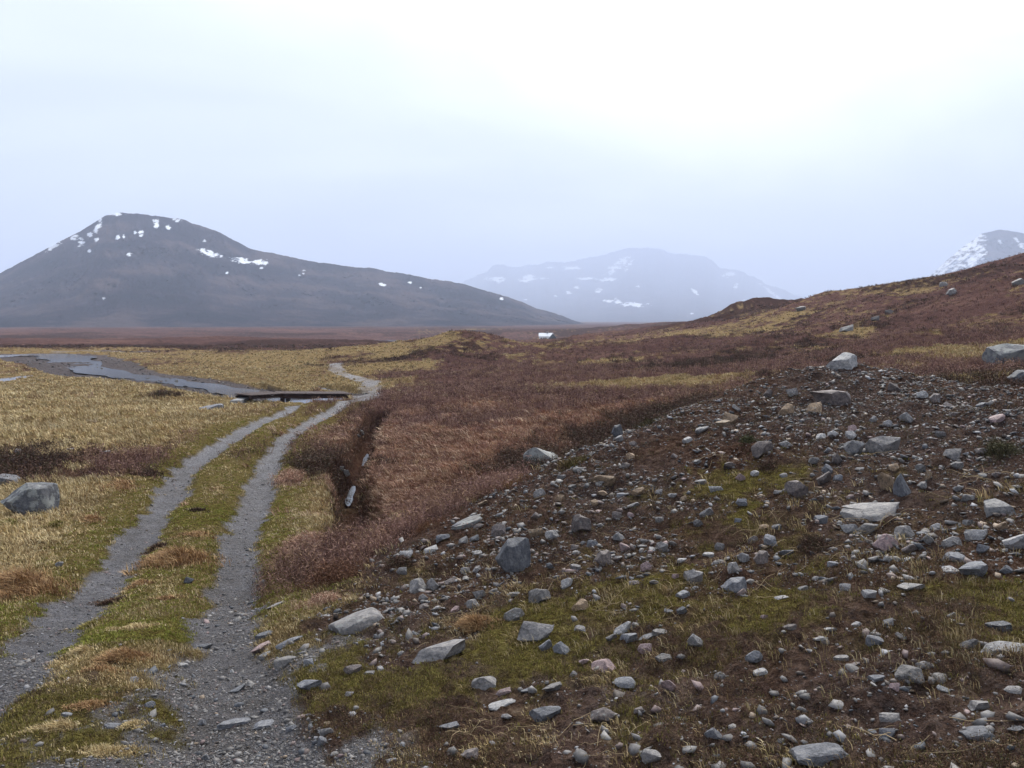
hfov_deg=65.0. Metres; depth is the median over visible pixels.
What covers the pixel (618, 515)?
stone
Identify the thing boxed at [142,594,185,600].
tussock
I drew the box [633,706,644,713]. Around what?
stone
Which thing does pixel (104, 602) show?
tussock
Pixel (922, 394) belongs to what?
stone
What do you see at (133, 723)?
tussock
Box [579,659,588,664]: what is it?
stone
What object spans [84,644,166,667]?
tussock
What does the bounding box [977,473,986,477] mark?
stone
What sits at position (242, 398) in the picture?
bridge
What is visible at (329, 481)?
heather bush
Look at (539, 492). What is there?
stone
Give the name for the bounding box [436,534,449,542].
stone
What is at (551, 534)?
stone
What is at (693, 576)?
stone
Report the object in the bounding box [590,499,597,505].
stone
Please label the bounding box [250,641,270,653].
stone
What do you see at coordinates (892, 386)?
stone
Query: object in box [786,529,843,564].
heather bush
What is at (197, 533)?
tussock
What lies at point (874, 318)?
boulder
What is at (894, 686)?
stone
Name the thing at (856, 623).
stone
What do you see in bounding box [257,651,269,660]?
stone
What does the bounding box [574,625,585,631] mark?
stone
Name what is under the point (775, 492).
stone
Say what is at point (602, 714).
stone
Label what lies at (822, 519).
stone
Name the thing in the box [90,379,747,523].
deer grass
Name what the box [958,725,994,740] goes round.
stone
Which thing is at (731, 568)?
stone
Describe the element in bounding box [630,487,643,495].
stone
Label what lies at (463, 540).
stone
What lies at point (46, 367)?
riverbed
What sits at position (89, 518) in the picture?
tussock
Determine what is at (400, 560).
heather bush
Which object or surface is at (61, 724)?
tussock
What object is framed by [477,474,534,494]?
heather bush
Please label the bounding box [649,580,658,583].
stone
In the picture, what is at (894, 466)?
stone
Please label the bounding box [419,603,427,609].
stone
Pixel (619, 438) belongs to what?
stone
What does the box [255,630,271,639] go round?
stone
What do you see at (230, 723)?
stone
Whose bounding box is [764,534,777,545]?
stone
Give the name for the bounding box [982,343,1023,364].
boulder
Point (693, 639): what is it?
stone
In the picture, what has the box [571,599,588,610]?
stone
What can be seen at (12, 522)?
tussock
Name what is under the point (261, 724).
stone
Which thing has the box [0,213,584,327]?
mountain
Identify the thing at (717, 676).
stone
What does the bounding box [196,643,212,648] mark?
stone
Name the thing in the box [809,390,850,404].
stone
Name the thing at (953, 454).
stone
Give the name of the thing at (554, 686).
stone
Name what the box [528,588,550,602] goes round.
stone
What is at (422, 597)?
stone
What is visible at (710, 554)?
stone
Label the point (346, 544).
red heather
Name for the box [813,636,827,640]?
stone
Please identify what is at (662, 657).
stone
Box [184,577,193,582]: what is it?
stone
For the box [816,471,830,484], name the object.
stone
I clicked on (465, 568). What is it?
stone
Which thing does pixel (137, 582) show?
tussock
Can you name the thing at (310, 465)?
heather bush
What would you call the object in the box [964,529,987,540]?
stone
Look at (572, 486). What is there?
stone
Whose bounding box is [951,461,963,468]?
stone
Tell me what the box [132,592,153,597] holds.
tussock
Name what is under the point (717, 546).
stone
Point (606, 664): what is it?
stone
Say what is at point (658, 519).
stone
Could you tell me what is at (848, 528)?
stone
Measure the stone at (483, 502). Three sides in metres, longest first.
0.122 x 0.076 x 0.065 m
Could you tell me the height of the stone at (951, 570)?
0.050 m
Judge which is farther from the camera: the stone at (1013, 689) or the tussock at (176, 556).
the tussock at (176, 556)
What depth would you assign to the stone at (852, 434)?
8.65 m
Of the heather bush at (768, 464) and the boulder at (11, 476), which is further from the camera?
the boulder at (11, 476)
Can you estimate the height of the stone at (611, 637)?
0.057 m
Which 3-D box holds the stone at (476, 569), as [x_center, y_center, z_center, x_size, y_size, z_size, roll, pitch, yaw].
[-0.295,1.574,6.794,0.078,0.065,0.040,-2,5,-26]
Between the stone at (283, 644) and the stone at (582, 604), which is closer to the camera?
the stone at (582, 604)
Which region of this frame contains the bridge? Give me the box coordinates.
[230,391,355,403]
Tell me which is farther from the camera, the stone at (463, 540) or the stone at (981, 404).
the stone at (981, 404)
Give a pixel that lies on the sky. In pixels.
(805, 148)
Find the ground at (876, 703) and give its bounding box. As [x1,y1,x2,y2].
[0,253,1023,767]
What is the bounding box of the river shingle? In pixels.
[7,359,370,400]
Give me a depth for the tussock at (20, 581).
8.42 m
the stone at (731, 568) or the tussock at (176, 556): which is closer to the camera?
the stone at (731, 568)
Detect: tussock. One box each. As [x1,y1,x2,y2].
[0,517,23,527]
[0,560,81,602]
[1,715,98,739]
[40,519,69,529]
[48,698,120,711]
[59,738,168,761]
[61,617,102,632]
[62,642,100,660]
[72,512,106,524]
[75,662,133,676]
[84,593,137,606]
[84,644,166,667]
[91,621,171,634]
[96,477,152,492]
[113,579,164,593]
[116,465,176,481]
[116,718,150,730]
[120,540,231,576]
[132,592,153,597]
[140,539,171,554]
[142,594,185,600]
[169,529,222,540]
[185,505,209,512]
[444,609,504,634]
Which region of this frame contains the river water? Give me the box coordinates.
[0,354,358,402]
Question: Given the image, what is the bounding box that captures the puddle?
[345,486,355,505]
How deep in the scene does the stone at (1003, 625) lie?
3.86 m
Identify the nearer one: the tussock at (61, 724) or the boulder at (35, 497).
the tussock at (61, 724)
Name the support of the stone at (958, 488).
on the gravel mound
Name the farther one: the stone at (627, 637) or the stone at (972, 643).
the stone at (627, 637)
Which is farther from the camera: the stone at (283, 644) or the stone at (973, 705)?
the stone at (283, 644)
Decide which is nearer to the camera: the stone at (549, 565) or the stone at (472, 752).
the stone at (472, 752)
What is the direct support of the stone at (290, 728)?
on the track
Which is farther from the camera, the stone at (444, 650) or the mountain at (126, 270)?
the mountain at (126, 270)
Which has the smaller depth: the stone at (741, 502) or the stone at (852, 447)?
the stone at (741, 502)
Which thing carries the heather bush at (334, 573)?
on the ground at (876, 703)
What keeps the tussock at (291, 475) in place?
on the ground at (876, 703)
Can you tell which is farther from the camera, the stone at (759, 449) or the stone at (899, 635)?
the stone at (759, 449)
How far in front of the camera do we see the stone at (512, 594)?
6.01 m
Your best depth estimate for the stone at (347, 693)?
4.70 m
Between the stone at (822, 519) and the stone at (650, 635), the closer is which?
the stone at (650, 635)
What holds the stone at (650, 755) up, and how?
on the ground at (876, 703)
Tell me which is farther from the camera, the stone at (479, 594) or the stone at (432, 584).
the stone at (432, 584)
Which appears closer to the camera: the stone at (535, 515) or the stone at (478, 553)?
the stone at (478, 553)
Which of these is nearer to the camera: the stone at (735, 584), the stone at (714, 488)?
the stone at (735, 584)
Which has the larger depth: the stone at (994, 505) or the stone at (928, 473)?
the stone at (928, 473)
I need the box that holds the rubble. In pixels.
[0,362,1023,767]
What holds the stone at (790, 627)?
on the ground at (876, 703)
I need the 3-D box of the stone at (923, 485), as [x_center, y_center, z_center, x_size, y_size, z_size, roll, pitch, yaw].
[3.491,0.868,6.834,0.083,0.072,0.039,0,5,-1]
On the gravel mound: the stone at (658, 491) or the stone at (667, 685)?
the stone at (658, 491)
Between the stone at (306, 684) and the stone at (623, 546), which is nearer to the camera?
the stone at (306, 684)
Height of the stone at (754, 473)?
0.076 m
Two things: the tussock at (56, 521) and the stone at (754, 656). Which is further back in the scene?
the tussock at (56, 521)
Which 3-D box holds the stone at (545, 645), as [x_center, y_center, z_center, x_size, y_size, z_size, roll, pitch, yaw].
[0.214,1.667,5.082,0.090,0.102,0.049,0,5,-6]
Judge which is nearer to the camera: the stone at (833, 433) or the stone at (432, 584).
the stone at (432, 584)
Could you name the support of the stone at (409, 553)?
on the gravel mound
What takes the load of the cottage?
on the ground at (876, 703)
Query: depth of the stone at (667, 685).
4.02 m
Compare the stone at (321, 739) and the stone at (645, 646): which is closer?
the stone at (321, 739)
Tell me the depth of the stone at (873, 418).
9.51 m
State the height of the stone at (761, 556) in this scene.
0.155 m
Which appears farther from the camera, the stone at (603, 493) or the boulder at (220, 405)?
the boulder at (220, 405)
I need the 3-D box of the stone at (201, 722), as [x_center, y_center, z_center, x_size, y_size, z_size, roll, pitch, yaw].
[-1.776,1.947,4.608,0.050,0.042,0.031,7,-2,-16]
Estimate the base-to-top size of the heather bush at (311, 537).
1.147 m
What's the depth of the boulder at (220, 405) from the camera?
30.44 m
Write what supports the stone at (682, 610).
on the gravel mound
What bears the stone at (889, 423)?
on the gravel mound
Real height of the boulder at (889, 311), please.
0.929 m
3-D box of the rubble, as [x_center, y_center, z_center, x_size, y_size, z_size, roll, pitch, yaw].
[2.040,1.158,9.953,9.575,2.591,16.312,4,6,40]
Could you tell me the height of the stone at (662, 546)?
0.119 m
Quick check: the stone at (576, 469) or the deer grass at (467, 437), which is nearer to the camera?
the stone at (576, 469)
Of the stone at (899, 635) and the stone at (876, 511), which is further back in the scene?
the stone at (876, 511)
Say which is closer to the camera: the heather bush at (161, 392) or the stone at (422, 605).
the stone at (422, 605)
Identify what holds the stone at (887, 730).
on the ground at (876, 703)
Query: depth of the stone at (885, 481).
6.86 m
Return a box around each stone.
[55,561,63,566]
[61,712,71,716]
[104,723,121,728]
[130,676,138,682]
[144,701,155,707]
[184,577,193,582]
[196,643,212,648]
[198,719,206,725]
[201,754,209,759]
[216,717,250,729]
[229,684,244,692]
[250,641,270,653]
[253,719,273,729]
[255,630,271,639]
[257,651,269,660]
[266,601,282,608]
[273,656,295,670]
[275,636,302,649]
[285,724,295,732]
[297,680,321,689]
[303,658,313,665]
[317,736,326,747]
[318,728,333,735]
[328,607,383,634]
[343,664,361,674]
[345,691,353,696]
[396,567,406,574]
[400,550,412,557]
[409,578,426,593]
[411,639,464,663]
[418,594,427,600]
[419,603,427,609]
[423,545,437,552]
[427,578,438,590]
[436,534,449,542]
[439,721,459,728]
[444,578,455,584]
[451,606,458,612]
[459,536,467,544]
[460,567,469,573]
[460,748,477,759]
[466,599,478,607]
[470,534,478,541]
[471,676,495,689]
[472,565,480,572]
[472,590,485,598]
[473,523,483,528]
[473,550,481,555]
[478,500,487,505]
[488,699,515,710]
[491,524,505,535]
[495,537,530,571]
[496,687,510,695]
[501,714,511,718]
[504,608,524,620]
[507,592,519,596]
[517,621,553,641]
[527,528,544,537]
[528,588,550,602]
[529,706,560,721]
[531,512,539,518]
[533,488,545,497]
[539,639,551,650]
[543,681,561,690]
[545,530,558,539]
[546,563,553,567]
[553,641,569,654]
[557,475,565,478]
[557,494,563,500]
[561,578,572,589]
[568,484,576,488]
[570,564,580,569]
[571,514,591,531]
[571,544,578,549]
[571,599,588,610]
[573,467,583,471]
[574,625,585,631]
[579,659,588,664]
[586,540,597,546]
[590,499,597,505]
[590,707,617,722]
[591,475,614,485]
[591,659,615,672]
[594,550,611,565]
[597,490,606,495]
[606,633,616,640]
[612,511,621,518]
[612,532,624,540]
[612,676,635,687]
[613,621,630,634]
[615,435,622,441]
[619,543,629,551]
[620,633,637,642]
[621,463,629,468]
[626,453,634,459]
[627,502,639,507]
[628,580,638,584]
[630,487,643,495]
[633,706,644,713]
[637,643,651,653]
[639,633,653,639]
[640,561,651,571]
[642,749,660,763]
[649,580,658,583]
[652,629,666,635]
[654,489,662,493]
[655,517,663,522]
[655,653,671,662]
[656,542,667,551]
[661,680,675,691]
[669,493,676,497]
[675,590,689,598]
[676,606,686,614]
[677,558,686,562]
[680,495,686,501]
[682,437,692,442]
[683,570,702,583]
[687,634,702,646]
[693,519,702,526]
[694,479,706,484]
[695,426,708,433]
[699,508,713,517]
[703,552,713,556]
[704,727,721,739]
[708,486,722,491]
[714,542,724,550]
[714,671,727,679]
[715,420,729,426]
[721,577,746,592]
[722,412,737,423]
[724,462,735,468]
[727,562,739,573]
[732,405,740,410]
[735,474,745,480]
[735,499,746,505]
[738,553,749,561]
[745,650,762,662]
[748,536,757,543]
[750,470,758,475]
[751,441,772,458]
[753,550,767,563]
[753,668,767,675]
[763,389,771,396]
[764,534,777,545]
[772,524,780,529]
[773,490,781,494]
[774,595,788,599]
[778,403,793,414]
[779,441,792,446]
[779,473,787,477]
[779,549,793,554]
[783,624,796,630]
[784,480,808,498]
[786,388,797,396]
[789,742,846,766]
[798,585,808,590]
[806,401,821,412]
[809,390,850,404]
[809,457,818,463]
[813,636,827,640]
[814,515,827,523]
[816,433,825,438]
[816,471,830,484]
[821,464,832,472]
[823,447,832,452]
[824,627,836,630]
[826,352,857,369]
[827,430,838,436]
[827,561,838,567]
[832,453,841,463]
[833,474,842,480]
[833,655,848,660]
[839,583,850,590]
[840,502,899,521]
[840,524,857,533]
[843,440,864,455]
[845,431,856,439]
[848,425,856,431]
[851,621,860,626]
[855,523,876,533]
[861,589,876,597]
[865,436,900,453]
[865,635,883,646]
[867,555,879,561]
[867,675,884,681]
[869,416,876,421]
[872,534,898,551]
[877,472,893,490]
[879,712,899,722]
[879,728,894,738]
[882,420,892,426]
[882,618,893,626]
[883,556,891,561]
[888,382,898,389]
[888,463,898,470]
[889,683,899,691]
[893,473,910,496]
[894,525,914,537]
[894,665,924,683]
[895,632,906,640]
[897,583,924,590]
[899,412,912,423]
[901,543,917,552]
[915,464,925,472]
[915,661,933,668]
[916,391,927,397]
[917,481,926,488]
[922,535,933,543]
[925,470,931,479]
[929,393,940,402]
[930,523,941,529]
[935,431,945,436]
[937,685,949,692]
[941,536,961,546]
[942,565,959,573]
[943,402,953,406]
[943,448,961,459]
[943,552,964,562]
[948,412,957,416]
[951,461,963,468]
[953,486,962,491]
[958,561,987,576]
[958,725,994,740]
[960,639,977,649]
[961,494,974,501]
[962,520,972,524]
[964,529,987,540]
[968,700,989,710]
[974,448,985,453]
[975,402,985,407]
[976,544,989,553]
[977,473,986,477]
[981,641,1023,653]
[984,498,1015,517]
[985,620,1011,631]
[989,414,1004,422]
[991,472,1000,476]
[993,522,1007,530]
[999,565,1012,573]
[1002,534,1023,549]
[1003,686,1021,693]
[1007,725,1023,731]
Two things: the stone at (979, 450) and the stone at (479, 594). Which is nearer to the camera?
the stone at (479, 594)
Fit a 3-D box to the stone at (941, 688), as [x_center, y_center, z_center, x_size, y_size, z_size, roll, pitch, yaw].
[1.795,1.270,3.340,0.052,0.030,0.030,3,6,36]
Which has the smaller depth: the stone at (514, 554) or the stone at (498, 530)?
the stone at (514, 554)
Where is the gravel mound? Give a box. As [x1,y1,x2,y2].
[299,363,1023,706]
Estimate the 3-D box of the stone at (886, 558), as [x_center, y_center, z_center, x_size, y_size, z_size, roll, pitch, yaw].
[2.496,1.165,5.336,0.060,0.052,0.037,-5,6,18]
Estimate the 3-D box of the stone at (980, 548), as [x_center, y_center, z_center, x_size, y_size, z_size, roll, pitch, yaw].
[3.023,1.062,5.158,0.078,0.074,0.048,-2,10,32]
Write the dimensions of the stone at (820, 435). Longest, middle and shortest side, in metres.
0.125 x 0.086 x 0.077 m
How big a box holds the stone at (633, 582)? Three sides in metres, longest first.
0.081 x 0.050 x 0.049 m
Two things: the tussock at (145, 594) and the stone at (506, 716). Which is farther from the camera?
the tussock at (145, 594)
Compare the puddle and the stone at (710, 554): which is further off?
the puddle
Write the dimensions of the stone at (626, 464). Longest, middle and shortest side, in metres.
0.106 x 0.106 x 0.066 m
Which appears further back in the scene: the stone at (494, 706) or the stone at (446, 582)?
the stone at (446, 582)
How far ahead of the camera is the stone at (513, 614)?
5.68 m
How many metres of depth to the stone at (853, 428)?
9.03 m
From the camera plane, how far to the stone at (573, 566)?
6.39 m
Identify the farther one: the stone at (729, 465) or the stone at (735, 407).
the stone at (735, 407)
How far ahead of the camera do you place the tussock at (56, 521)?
11.85 m
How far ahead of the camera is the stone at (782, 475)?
7.72 m
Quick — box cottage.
[539,331,551,338]
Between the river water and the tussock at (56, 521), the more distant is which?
the river water
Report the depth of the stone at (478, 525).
8.06 m
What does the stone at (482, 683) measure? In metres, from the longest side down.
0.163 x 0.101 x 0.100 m
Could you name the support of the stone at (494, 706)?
on the ground at (876, 703)
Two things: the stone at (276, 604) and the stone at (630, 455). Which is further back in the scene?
the stone at (630, 455)
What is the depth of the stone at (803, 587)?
5.16 m
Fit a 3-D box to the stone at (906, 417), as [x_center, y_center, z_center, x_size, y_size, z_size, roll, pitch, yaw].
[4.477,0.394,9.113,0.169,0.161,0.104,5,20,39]
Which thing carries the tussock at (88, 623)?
on the track
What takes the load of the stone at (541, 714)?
on the ground at (876, 703)
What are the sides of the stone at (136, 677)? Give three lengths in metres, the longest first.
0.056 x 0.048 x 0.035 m
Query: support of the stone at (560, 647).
on the ground at (876, 703)
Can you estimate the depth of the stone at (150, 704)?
4.61 m
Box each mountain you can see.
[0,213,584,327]
[461,248,805,321]
[929,230,1023,276]
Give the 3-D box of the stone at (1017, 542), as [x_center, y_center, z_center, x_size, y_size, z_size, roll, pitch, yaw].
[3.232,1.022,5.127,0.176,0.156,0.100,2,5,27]
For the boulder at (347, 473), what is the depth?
20.10 m
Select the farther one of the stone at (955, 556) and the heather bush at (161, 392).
the heather bush at (161, 392)
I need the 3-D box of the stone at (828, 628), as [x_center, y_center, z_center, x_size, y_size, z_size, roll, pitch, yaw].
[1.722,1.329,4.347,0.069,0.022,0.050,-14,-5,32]
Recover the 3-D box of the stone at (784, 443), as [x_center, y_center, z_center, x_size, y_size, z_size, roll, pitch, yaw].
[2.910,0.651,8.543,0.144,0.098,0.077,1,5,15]
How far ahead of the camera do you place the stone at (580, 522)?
7.20 m
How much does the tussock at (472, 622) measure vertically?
0.140 m
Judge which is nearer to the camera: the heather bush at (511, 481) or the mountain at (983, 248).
the heather bush at (511, 481)
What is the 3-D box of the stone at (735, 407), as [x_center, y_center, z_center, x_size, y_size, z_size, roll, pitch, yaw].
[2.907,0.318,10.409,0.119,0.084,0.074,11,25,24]
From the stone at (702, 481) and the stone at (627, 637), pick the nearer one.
the stone at (627, 637)
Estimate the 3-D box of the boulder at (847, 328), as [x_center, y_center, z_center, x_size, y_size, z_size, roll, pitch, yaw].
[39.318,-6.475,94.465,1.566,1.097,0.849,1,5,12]
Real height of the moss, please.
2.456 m
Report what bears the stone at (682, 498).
on the gravel mound
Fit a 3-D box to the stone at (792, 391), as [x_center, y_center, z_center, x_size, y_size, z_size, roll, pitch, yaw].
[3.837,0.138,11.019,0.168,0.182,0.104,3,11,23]
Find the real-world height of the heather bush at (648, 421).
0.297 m
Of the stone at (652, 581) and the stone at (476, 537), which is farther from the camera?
the stone at (476, 537)
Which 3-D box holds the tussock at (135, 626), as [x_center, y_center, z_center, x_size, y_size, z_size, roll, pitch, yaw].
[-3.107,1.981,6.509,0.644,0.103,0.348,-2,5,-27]
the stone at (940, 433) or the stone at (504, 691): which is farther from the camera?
the stone at (940, 433)
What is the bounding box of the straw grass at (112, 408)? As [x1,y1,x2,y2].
[0,264,1023,767]
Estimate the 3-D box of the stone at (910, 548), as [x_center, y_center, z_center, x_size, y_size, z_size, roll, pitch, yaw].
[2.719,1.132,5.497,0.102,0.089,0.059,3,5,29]
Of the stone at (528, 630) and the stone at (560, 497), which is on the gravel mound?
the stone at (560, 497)
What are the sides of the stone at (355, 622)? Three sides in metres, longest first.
0.490 x 0.353 x 0.144 m
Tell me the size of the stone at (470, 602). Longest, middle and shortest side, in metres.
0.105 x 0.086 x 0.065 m
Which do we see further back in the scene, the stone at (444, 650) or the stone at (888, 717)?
the stone at (444, 650)
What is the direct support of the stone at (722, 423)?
on the gravel mound
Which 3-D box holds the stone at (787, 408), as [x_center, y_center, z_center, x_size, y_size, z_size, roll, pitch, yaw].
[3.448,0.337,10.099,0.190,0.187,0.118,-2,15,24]
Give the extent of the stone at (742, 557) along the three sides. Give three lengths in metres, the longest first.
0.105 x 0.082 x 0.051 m
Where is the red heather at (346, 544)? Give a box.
[0,254,1023,653]
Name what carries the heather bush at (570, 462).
on the gravel mound
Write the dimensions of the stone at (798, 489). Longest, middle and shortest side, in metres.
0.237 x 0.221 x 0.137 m
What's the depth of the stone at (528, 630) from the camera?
5.21 m
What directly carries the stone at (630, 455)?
on the gravel mound
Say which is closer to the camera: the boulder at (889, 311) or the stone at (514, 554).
the stone at (514, 554)
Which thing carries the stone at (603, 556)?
on the gravel mound
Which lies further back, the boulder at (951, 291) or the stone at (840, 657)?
the boulder at (951, 291)
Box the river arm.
[0,376,26,381]
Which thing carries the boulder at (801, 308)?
on the ground at (876, 703)
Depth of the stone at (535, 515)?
7.84 m
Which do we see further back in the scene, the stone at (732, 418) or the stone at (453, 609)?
the stone at (732, 418)
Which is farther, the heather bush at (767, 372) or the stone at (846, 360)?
the heather bush at (767, 372)
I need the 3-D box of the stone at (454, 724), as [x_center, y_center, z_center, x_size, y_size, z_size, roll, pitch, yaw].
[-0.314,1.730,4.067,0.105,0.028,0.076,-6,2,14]
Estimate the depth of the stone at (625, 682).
4.37 m
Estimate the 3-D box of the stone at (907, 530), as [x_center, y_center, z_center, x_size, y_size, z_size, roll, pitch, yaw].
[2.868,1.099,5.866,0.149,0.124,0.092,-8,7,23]
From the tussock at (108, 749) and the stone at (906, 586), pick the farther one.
the stone at (906, 586)
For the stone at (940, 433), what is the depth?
8.28 m
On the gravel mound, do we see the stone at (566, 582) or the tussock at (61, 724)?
the stone at (566, 582)
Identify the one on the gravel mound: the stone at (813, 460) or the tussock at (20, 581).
the stone at (813, 460)
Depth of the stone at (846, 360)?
11.92 m
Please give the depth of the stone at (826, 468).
7.63 m
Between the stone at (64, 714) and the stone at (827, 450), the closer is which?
the stone at (64, 714)
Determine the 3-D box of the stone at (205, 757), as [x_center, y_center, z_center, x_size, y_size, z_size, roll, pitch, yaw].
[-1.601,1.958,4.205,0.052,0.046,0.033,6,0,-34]
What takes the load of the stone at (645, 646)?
on the gravel mound
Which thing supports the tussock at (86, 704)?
on the ground at (876, 703)
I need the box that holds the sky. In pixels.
[0,0,1023,297]
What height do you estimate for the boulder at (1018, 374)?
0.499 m
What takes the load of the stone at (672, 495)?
on the gravel mound
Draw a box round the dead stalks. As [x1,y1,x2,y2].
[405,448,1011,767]
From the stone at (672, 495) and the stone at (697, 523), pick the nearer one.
the stone at (697, 523)
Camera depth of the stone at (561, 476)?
8.97 m
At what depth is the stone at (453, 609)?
6.04 m
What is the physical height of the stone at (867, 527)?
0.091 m
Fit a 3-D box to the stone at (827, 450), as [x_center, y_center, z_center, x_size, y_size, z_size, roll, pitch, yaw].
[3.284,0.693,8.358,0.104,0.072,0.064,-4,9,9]
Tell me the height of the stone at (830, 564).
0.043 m
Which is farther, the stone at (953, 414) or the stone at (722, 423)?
the stone at (722, 423)
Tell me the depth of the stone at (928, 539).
5.49 m
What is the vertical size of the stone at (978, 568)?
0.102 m
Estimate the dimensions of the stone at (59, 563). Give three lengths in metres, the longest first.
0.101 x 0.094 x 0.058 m
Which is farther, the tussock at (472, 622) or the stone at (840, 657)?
the tussock at (472, 622)
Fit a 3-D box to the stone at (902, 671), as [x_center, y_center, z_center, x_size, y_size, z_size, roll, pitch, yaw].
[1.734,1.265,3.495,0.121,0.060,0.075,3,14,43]
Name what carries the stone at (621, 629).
on the ground at (876, 703)
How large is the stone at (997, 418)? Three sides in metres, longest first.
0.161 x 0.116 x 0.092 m
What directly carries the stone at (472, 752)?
on the ground at (876, 703)
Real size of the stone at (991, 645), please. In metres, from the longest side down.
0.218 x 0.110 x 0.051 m
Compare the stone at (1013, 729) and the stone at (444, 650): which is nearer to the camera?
the stone at (1013, 729)
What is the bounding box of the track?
[0,363,380,767]
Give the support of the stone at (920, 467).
on the gravel mound
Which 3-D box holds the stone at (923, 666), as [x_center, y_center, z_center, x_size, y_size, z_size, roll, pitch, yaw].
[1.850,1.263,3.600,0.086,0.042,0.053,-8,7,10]
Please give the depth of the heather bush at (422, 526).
8.61 m
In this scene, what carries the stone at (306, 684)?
on the ground at (876, 703)
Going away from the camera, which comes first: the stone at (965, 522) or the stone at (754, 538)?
the stone at (965, 522)
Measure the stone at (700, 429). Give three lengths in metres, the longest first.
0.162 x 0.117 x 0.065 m
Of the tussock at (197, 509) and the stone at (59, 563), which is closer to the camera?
the stone at (59, 563)
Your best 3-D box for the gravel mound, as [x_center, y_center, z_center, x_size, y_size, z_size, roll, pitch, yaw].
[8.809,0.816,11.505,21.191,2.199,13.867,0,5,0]
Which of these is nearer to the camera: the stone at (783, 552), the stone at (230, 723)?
the stone at (230, 723)
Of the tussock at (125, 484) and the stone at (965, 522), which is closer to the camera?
the stone at (965, 522)
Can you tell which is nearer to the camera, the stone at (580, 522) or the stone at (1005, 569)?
the stone at (1005, 569)
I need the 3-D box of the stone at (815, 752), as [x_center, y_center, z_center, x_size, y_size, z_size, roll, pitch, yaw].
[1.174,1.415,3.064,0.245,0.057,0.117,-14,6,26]
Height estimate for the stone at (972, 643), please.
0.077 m
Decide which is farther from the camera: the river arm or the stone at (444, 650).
the river arm
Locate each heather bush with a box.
[137,387,193,398]
[262,527,327,556]
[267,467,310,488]
[276,551,374,596]
[281,449,350,502]
[284,588,354,609]
[315,469,342,513]
[376,551,423,574]
[408,510,463,537]
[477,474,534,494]
[548,454,599,477]
[633,413,666,429]
[735,431,762,456]
[738,367,779,380]
[757,451,781,478]
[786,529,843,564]
[970,433,1023,466]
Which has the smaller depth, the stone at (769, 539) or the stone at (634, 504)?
the stone at (769, 539)
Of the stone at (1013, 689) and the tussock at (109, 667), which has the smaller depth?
the stone at (1013, 689)
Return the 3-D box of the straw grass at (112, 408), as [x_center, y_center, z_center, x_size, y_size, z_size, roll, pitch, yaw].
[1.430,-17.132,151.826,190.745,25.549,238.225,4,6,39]
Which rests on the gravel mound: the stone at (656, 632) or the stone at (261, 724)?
the stone at (656, 632)
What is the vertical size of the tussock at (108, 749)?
0.146 m
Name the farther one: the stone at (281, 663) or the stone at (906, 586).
the stone at (281, 663)
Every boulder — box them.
[0,474,20,484]
[0,482,59,515]
[199,403,223,409]
[343,469,349,476]
[451,514,481,529]
[523,447,558,463]
[611,424,622,436]
[795,306,805,310]
[839,324,853,331]
[871,316,878,320]
[885,310,893,314]
[939,282,947,286]
[946,288,956,295]
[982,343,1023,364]
[1007,370,1023,382]
[1012,278,1023,285]
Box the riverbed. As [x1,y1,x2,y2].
[0,340,398,400]
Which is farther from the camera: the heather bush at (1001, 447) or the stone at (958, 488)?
the heather bush at (1001, 447)
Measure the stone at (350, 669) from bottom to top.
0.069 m
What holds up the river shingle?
on the ground at (876, 703)
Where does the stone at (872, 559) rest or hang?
on the gravel mound
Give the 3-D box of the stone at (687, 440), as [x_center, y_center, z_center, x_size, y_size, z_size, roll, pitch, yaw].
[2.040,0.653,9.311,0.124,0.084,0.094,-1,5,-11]
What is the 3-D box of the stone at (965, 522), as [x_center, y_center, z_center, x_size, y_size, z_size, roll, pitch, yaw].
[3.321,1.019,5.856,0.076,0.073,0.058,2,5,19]
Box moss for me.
[0,419,1023,767]
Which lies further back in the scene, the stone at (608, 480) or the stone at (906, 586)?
the stone at (608, 480)
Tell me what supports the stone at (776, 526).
on the gravel mound
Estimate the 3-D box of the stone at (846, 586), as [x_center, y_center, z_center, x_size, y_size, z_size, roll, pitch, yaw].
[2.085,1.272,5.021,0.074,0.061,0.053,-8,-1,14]
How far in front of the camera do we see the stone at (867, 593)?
4.76 m
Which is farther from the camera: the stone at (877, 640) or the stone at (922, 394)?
the stone at (922, 394)
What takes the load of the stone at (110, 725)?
on the ground at (876, 703)
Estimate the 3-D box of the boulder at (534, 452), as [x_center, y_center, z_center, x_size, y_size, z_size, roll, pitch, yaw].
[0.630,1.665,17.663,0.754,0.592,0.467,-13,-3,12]
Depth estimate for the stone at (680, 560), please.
6.14 m
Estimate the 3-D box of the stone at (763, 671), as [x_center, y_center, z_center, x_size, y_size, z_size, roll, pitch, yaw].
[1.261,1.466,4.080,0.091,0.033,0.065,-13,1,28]
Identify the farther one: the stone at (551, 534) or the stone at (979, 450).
the stone at (979, 450)
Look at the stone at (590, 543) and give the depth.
6.86 m
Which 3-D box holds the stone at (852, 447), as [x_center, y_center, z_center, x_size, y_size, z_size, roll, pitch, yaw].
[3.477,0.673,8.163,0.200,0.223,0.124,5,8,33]
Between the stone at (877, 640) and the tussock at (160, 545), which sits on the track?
the tussock at (160, 545)

